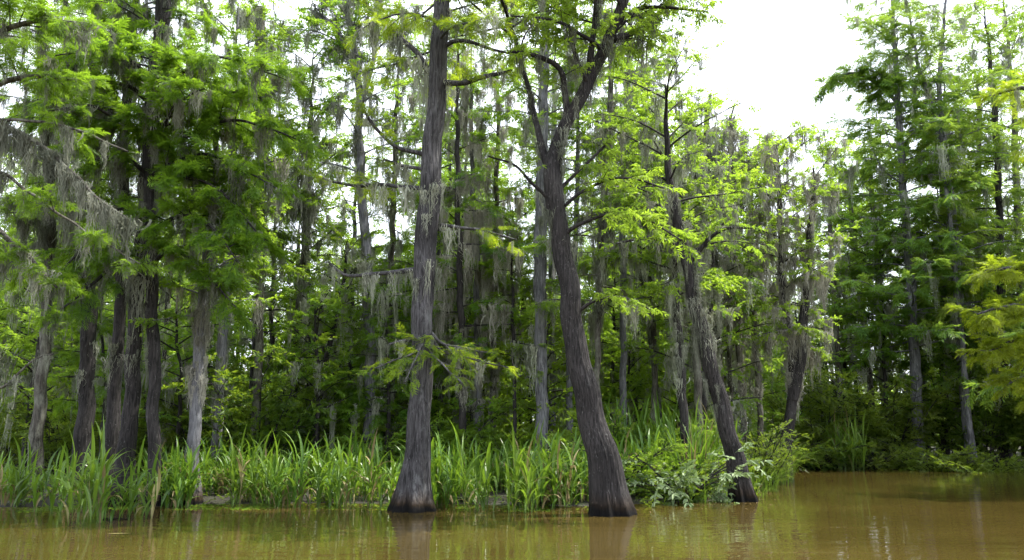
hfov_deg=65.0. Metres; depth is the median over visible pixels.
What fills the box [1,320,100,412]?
understory tree
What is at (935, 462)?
bank bush
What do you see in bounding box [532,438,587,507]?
reed clump
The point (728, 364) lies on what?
mossy tree
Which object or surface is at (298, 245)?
slender tree
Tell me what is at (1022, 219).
cypress tree
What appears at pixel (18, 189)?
cypress tree
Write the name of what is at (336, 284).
tupelo tree
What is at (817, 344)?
understory tree
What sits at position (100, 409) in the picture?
understory tree
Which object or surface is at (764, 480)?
reed clump
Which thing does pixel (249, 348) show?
cypress tree
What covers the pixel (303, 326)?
understory tree
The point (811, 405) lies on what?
understory bush
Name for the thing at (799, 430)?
understory bush
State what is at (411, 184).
cypress tree
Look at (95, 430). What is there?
understory bush
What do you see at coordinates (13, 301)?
mossy tree
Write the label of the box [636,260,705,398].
slender tree
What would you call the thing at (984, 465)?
bank bush
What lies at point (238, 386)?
understory bush
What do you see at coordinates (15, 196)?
tupelo tree
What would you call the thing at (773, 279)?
tupelo tree
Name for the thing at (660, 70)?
tupelo tree
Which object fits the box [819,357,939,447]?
understory bush
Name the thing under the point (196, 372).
tupelo tree
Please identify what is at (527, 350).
young tree
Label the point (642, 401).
understory tree
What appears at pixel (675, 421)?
understory bush
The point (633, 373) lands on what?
understory tree
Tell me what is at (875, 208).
tupelo tree
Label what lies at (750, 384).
understory tree
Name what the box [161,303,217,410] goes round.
understory tree
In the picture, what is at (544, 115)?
tupelo tree
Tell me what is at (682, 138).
tupelo tree
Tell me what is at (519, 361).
slender tree
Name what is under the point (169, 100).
cypress tree
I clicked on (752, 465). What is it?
leafy bush
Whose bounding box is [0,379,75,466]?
understory bush
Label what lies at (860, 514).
water
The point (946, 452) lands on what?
cypress tree
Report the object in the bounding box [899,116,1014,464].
cypress tree
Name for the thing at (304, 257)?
tupelo tree
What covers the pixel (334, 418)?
understory bush
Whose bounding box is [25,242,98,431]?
slender tree
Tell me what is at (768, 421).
understory tree
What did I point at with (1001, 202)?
cypress tree
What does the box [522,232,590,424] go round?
understory tree
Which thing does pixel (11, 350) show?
understory tree
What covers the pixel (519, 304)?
understory tree
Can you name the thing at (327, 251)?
understory tree
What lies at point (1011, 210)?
slender tree
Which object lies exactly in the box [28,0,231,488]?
cypress tree
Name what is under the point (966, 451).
bank bush
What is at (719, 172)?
tupelo tree
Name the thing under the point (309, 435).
understory bush
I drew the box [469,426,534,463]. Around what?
understory bush
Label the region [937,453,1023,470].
bank bush
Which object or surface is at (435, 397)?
understory tree
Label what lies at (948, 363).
understory tree
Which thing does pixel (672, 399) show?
understory tree
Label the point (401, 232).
understory tree
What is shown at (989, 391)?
cypress tree
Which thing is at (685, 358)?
tupelo tree
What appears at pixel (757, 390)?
tupelo tree
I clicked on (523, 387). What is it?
understory tree
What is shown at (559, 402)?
understory tree
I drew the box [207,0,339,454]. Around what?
cypress tree
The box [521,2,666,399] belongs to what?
cypress tree
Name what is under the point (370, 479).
reed clump
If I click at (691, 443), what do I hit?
reed clump
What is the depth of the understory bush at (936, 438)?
38.59 m
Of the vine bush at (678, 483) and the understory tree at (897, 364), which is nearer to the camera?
the vine bush at (678, 483)
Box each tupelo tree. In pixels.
[0,151,37,367]
[128,96,304,504]
[131,0,323,462]
[248,20,371,467]
[272,0,446,449]
[282,116,408,426]
[312,255,361,350]
[388,151,470,417]
[394,118,513,407]
[448,150,534,338]
[468,0,620,454]
[495,41,605,453]
[568,0,708,425]
[569,196,661,395]
[578,175,688,440]
[580,57,775,459]
[585,110,714,430]
[632,87,725,337]
[650,117,745,442]
[657,252,733,397]
[677,118,799,448]
[702,131,807,447]
[716,118,862,482]
[760,240,815,398]
[777,157,884,411]
[807,144,903,452]
[822,126,935,449]
[884,224,952,455]
[926,54,1023,455]
[946,0,1023,459]
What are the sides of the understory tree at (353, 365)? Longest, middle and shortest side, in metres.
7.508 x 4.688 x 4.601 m
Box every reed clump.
[0,436,48,508]
[26,441,86,512]
[40,415,131,525]
[66,448,149,522]
[113,434,188,520]
[147,446,211,507]
[203,424,272,506]
[229,428,287,506]
[270,430,346,507]
[303,435,363,508]
[340,424,398,508]
[431,430,468,507]
[445,417,501,511]
[493,415,559,512]
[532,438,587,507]
[604,387,666,452]
[605,389,651,443]
[621,391,681,461]
[633,389,690,449]
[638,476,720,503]
[648,391,720,461]
[651,413,721,492]
[711,479,775,498]
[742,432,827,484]
[748,456,794,491]
[816,400,871,469]
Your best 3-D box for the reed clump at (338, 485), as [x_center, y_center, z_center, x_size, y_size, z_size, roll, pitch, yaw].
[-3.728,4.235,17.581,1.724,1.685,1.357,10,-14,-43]
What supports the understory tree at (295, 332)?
on the ground at (358, 500)
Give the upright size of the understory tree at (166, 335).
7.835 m
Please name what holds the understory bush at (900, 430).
on the ground at (358, 500)
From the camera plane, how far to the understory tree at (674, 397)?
40.02 m
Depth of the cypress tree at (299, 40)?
28.11 m
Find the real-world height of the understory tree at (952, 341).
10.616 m
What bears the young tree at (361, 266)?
on the ground at (358, 500)
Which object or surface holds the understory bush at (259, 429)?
on the ground at (358, 500)
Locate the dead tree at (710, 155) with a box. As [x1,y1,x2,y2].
[665,94,749,440]
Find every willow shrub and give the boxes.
[697,403,808,488]
[743,438,804,480]
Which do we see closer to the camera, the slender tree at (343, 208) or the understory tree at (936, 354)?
the slender tree at (343, 208)
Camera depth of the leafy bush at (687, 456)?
21.06 m
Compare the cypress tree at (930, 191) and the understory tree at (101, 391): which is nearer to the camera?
the understory tree at (101, 391)
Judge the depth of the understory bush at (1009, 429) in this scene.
35.67 m
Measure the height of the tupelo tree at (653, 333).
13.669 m
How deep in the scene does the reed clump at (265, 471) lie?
17.82 m
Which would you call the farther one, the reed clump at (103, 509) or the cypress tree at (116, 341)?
the cypress tree at (116, 341)
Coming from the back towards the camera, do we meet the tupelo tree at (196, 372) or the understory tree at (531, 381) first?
the understory tree at (531, 381)
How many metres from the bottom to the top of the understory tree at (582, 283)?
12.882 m
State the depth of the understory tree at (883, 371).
37.52 m
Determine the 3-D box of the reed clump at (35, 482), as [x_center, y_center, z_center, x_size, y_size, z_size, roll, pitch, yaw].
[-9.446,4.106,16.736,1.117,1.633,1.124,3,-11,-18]
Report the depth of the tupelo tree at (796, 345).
26.75 m
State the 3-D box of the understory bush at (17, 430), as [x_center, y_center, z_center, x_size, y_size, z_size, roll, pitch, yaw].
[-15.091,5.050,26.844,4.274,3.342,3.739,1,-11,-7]
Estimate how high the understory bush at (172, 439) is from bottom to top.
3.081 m
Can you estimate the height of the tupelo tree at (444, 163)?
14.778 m
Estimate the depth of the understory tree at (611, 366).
31.89 m
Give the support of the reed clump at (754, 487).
on the ground at (358, 500)
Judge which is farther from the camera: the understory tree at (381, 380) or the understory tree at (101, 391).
the understory tree at (381, 380)
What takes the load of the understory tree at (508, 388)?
on the ground at (358, 500)
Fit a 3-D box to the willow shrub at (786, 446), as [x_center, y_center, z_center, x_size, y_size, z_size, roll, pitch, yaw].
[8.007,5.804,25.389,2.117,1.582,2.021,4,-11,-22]
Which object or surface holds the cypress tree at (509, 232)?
on the ground at (358, 500)
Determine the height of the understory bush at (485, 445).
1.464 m
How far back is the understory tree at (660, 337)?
35.65 m
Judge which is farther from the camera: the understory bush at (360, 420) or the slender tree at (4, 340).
the slender tree at (4, 340)
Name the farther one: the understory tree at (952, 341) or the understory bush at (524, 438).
the understory tree at (952, 341)
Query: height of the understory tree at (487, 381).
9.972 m
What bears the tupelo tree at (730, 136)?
on the ground at (358, 500)
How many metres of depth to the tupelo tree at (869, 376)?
39.52 m
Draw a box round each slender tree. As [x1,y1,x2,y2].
[0,163,31,343]
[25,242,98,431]
[135,151,194,409]
[220,217,277,353]
[234,214,300,399]
[252,209,345,381]
[264,247,333,379]
[269,101,370,387]
[315,255,378,446]
[506,249,532,444]
[511,136,593,395]
[575,124,669,419]
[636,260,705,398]
[750,265,792,419]
[812,255,862,394]
[985,187,1023,292]
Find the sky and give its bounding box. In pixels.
[0,0,1023,425]
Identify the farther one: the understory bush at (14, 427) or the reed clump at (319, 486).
the understory bush at (14, 427)
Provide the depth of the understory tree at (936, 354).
47.09 m
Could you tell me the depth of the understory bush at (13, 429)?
27.75 m
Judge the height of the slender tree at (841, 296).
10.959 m
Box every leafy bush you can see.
[507,431,711,495]
[551,416,718,459]
[623,454,735,502]
[627,443,725,483]
[668,456,761,490]
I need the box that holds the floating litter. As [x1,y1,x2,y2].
[3,489,775,516]
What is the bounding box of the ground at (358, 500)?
[0,429,1023,506]
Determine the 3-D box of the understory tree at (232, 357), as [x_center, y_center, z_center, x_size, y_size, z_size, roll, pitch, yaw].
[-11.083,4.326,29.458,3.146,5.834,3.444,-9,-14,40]
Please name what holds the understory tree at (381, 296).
on the ground at (358, 500)
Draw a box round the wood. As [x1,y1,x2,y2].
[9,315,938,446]
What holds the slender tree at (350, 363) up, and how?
on the ground at (358, 500)
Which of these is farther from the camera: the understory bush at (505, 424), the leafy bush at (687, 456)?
the understory bush at (505, 424)
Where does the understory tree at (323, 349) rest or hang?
on the ground at (358, 500)
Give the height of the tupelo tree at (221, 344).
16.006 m
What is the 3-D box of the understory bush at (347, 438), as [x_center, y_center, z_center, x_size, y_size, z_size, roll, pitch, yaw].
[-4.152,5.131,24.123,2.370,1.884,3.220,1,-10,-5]
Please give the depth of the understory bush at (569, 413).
23.08 m
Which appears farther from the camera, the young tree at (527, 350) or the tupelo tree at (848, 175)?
the tupelo tree at (848, 175)
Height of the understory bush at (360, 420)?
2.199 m
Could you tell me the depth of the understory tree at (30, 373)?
27.86 m
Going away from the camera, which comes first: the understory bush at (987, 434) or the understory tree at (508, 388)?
the understory tree at (508, 388)
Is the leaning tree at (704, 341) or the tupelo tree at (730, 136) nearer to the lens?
the leaning tree at (704, 341)
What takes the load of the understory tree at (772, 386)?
on the ground at (358, 500)
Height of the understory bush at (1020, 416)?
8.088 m
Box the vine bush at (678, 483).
[621,442,773,506]
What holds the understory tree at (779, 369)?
on the ground at (358, 500)
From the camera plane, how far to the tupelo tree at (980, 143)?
44.83 m
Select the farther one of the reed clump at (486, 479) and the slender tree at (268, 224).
the slender tree at (268, 224)
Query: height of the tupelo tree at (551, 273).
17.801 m
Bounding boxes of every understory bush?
[0,378,100,475]
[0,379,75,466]
[0,385,62,464]
[0,391,100,470]
[4,391,100,474]
[53,401,159,457]
[61,393,188,472]
[65,352,266,472]
[139,363,303,456]
[147,391,271,461]
[161,332,359,461]
[168,346,273,414]
[182,373,329,459]
[203,370,346,452]
[241,385,363,453]
[264,359,445,458]
[330,412,405,465]
[332,420,405,472]
[357,401,446,453]
[377,391,529,460]
[377,411,488,462]
[400,386,526,467]
[430,405,487,444]
[433,389,532,451]
[436,390,535,459]
[468,435,548,460]
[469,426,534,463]
[496,414,563,445]
[498,424,556,455]
[530,422,608,455]
[556,403,668,442]
[647,414,714,435]
[737,410,805,454]
[748,367,874,464]
[762,371,891,430]
[762,379,858,466]
[774,352,923,468]
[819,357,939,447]
[833,367,958,461]
[862,342,1019,458]
[864,395,960,455]
[889,408,929,452]
[901,384,1023,463]
[928,371,1020,454]
[942,361,1023,455]
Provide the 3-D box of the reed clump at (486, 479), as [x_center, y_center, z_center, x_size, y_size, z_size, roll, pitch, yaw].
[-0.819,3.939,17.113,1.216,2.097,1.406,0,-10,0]
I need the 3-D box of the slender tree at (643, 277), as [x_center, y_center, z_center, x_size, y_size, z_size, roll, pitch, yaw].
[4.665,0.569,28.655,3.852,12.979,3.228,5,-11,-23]
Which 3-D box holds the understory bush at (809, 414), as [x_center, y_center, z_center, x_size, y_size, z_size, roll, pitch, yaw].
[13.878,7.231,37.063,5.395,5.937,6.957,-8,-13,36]
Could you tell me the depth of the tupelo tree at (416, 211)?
43.37 m
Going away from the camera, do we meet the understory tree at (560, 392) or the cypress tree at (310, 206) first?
the cypress tree at (310, 206)
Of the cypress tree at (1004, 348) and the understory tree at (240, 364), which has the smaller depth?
the cypress tree at (1004, 348)
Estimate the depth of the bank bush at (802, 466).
33.20 m
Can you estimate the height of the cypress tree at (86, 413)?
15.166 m
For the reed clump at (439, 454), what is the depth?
17.55 m
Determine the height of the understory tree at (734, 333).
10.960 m
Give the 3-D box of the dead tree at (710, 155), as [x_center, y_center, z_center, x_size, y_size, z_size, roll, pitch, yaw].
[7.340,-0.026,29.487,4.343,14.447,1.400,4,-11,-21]
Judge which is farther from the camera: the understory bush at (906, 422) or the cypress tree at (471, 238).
the understory bush at (906, 422)
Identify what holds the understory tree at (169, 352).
on the ground at (358, 500)
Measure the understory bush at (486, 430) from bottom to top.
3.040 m
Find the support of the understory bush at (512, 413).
on the ground at (358, 500)
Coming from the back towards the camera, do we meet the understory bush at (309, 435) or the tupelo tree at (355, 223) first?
the tupelo tree at (355, 223)
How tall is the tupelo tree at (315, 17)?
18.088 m
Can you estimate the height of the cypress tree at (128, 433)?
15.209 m
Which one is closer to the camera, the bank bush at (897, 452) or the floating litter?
the floating litter
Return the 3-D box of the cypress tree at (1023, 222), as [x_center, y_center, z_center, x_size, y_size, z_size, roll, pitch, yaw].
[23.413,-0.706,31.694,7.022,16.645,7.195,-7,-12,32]
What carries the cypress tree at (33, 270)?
in the water
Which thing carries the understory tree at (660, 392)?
on the ground at (358, 500)
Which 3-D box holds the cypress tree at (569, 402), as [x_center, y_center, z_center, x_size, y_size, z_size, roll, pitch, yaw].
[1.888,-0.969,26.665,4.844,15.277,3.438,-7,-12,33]
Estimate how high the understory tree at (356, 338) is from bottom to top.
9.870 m
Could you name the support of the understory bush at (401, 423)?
on the ground at (358, 500)
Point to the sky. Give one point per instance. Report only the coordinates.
(771, 56)
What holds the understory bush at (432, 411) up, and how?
on the ground at (358, 500)
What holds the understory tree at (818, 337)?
on the ground at (358, 500)
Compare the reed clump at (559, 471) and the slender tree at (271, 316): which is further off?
the slender tree at (271, 316)
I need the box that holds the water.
[0,467,1023,559]
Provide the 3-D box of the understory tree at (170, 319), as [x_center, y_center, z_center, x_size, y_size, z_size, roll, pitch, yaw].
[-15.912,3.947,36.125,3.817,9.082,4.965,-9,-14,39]
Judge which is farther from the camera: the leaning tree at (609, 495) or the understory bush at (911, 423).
the understory bush at (911, 423)
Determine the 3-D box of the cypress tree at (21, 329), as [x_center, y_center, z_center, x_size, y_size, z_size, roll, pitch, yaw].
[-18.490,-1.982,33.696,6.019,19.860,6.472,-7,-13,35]
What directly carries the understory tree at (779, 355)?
on the ground at (358, 500)
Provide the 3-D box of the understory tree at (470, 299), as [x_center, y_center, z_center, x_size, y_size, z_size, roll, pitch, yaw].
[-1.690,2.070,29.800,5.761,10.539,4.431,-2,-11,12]
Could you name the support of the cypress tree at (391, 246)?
on the ground at (358, 500)
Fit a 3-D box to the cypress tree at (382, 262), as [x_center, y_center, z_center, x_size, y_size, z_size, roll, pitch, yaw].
[-2.588,-1.757,29.252,5.365,17.770,5.829,6,-12,-28]
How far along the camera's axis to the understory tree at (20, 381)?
36.85 m
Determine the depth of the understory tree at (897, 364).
53.13 m
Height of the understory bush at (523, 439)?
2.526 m
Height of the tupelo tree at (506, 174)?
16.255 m
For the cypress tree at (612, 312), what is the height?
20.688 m
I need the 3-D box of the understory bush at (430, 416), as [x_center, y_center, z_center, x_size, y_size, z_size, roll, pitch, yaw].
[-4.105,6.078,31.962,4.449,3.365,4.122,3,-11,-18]
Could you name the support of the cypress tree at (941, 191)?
on the ground at (358, 500)
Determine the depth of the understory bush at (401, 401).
27.19 m
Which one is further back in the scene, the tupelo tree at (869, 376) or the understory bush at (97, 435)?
the tupelo tree at (869, 376)
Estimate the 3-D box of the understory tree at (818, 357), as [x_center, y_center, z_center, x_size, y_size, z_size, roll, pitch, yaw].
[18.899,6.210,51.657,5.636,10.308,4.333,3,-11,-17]
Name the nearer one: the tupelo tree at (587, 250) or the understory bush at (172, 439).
the understory bush at (172, 439)
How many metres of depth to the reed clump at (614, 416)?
22.82 m
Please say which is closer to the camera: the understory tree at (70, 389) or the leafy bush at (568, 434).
the leafy bush at (568, 434)
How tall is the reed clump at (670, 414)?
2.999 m
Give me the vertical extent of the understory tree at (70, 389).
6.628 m
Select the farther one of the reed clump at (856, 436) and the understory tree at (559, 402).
the reed clump at (856, 436)
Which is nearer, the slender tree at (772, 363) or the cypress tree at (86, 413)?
the cypress tree at (86, 413)
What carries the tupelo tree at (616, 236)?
on the ground at (358, 500)
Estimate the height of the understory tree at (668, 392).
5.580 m
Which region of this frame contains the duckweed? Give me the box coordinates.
[1,503,551,511]
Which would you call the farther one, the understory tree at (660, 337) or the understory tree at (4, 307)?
the understory tree at (660, 337)
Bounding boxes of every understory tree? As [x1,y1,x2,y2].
[0,224,107,472]
[0,240,102,420]
[0,287,36,379]
[1,295,76,407]
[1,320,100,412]
[27,219,164,462]
[47,319,121,433]
[53,236,195,453]
[71,310,193,446]
[100,233,258,456]
[103,232,229,364]
[104,278,190,410]
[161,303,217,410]
[167,325,244,424]
[188,339,247,407]
[214,266,315,401]
[259,279,385,456]
[261,296,351,450]
[279,275,384,449]
[310,246,403,450]
[311,324,381,440]
[325,237,445,420]
[327,277,453,461]
[347,321,405,428]
[357,250,486,422]
[379,223,414,279]
[404,203,531,426]
[431,322,521,435]
[432,259,530,420]
[434,321,529,425]
[467,177,600,432]
[489,294,602,432]
[498,294,565,430]
[498,297,557,418]
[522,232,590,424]
[524,308,605,428]
[557,261,669,431]
[574,273,605,414]
[583,253,687,422]
[586,316,669,436]
[588,301,650,422]
[605,158,786,446]
[618,276,707,417]
[627,310,668,416]
[634,331,723,427]
[639,311,676,424]
[659,259,796,423]
[663,377,711,421]
[692,302,785,432]
[724,312,784,432]
[726,296,784,439]
[760,321,816,400]
[763,299,862,421]
[775,269,877,416]
[776,260,901,409]
[779,309,861,414]
[823,210,935,449]
[878,302,936,403]
[905,252,1014,397]
[919,252,995,410]
[922,328,1020,427]
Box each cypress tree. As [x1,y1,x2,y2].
[0,0,133,493]
[0,0,140,431]
[0,0,160,402]
[0,0,182,485]
[0,12,126,430]
[0,94,107,406]
[19,0,257,504]
[24,0,329,506]
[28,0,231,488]
[159,73,288,389]
[187,0,336,421]
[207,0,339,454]
[301,0,527,512]
[338,37,457,463]
[374,12,505,429]
[396,107,469,421]
[402,52,515,413]
[403,5,548,448]
[411,47,533,468]
[437,60,558,452]
[503,46,631,445]
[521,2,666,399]
[601,112,661,427]
[782,126,901,419]
[810,0,1023,463]
[840,150,918,391]
[853,0,1023,464]
[865,71,1015,457]
[887,63,1017,339]
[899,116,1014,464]
[900,172,969,448]
[928,0,1023,460]
[942,69,1023,413]
[961,70,1023,413]
[988,143,1023,389]
[998,100,1023,400]
[1013,90,1023,327]
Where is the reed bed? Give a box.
[0,421,754,508]
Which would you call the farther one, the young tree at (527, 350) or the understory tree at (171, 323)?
the understory tree at (171, 323)
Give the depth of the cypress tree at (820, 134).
45.33 m
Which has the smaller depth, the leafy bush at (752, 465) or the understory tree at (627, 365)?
the leafy bush at (752, 465)
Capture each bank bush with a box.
[748,431,849,469]
[765,432,877,469]
[813,440,925,469]
[866,442,934,467]
[888,442,1018,472]
[892,443,990,470]
[908,446,1023,472]
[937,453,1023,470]
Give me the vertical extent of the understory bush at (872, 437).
6.736 m
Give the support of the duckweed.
on the water
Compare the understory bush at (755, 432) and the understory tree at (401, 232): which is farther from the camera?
the understory tree at (401, 232)
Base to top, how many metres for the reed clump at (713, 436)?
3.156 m
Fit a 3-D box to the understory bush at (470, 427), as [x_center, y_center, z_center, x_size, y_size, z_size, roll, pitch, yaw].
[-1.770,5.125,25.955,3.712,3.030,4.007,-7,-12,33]
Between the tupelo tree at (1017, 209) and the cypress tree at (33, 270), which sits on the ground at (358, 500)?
the tupelo tree at (1017, 209)
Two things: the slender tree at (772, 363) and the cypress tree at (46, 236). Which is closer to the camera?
the cypress tree at (46, 236)
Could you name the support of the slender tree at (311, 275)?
on the ground at (358, 500)
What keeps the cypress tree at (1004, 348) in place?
in the water
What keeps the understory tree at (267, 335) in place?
on the ground at (358, 500)
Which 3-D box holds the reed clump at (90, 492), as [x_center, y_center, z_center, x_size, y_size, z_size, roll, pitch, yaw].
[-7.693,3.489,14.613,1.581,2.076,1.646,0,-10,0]
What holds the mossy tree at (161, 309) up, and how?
on the ground at (358, 500)
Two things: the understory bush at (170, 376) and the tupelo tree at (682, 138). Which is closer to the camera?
the understory bush at (170, 376)
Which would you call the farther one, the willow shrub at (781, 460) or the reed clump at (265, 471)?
the willow shrub at (781, 460)
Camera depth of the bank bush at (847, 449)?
33.15 m
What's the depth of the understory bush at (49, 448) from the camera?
24.87 m
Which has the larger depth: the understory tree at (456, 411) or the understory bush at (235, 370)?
the understory bush at (235, 370)
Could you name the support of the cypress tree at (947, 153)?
on the ground at (358, 500)
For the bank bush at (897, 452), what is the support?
on the ground at (358, 500)
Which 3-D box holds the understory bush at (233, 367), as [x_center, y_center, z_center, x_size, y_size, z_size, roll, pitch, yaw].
[-11.299,4.528,26.834,6.101,4.287,5.366,-5,-12,27]
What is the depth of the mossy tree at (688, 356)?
35.66 m
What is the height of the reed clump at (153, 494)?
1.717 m
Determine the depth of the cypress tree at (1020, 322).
30.10 m
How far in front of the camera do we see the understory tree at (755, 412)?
50.81 m
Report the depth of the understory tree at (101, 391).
22.94 m
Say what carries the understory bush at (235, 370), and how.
on the ground at (358, 500)
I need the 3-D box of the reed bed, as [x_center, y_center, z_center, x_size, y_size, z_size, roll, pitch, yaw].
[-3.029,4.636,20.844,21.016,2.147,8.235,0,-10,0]
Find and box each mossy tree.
[0,10,112,382]
[106,143,189,360]
[655,245,710,412]
[706,153,774,419]
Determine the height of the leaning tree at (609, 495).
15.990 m
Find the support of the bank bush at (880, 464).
on the ground at (358, 500)
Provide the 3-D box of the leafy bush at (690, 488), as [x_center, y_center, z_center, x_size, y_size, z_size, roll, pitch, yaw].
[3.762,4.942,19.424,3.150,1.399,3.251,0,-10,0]
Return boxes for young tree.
[297,229,380,462]
[481,236,561,442]
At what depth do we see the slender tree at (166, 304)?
28.76 m
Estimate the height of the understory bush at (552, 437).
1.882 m
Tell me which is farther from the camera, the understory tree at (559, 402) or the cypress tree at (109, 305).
the cypress tree at (109, 305)
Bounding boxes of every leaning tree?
[421,0,728,516]
[581,30,780,502]
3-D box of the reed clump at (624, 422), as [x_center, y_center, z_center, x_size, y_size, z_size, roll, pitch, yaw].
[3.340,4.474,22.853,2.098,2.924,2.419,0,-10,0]
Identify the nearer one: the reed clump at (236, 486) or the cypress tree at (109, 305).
the reed clump at (236, 486)
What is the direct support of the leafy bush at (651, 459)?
on the ground at (358, 500)
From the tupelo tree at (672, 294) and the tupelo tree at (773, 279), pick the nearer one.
the tupelo tree at (672, 294)
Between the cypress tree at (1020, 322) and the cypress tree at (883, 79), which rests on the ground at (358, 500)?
the cypress tree at (883, 79)
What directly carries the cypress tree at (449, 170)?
on the ground at (358, 500)
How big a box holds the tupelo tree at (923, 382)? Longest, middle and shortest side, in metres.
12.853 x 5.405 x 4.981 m
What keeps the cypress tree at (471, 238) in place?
on the ground at (358, 500)
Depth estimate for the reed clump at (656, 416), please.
22.47 m
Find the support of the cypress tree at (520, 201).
on the ground at (358, 500)
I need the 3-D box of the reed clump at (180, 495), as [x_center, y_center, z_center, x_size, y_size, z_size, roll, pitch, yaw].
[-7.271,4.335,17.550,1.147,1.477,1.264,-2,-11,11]
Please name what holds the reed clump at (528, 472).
in the water
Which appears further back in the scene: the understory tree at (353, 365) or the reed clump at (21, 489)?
the understory tree at (353, 365)

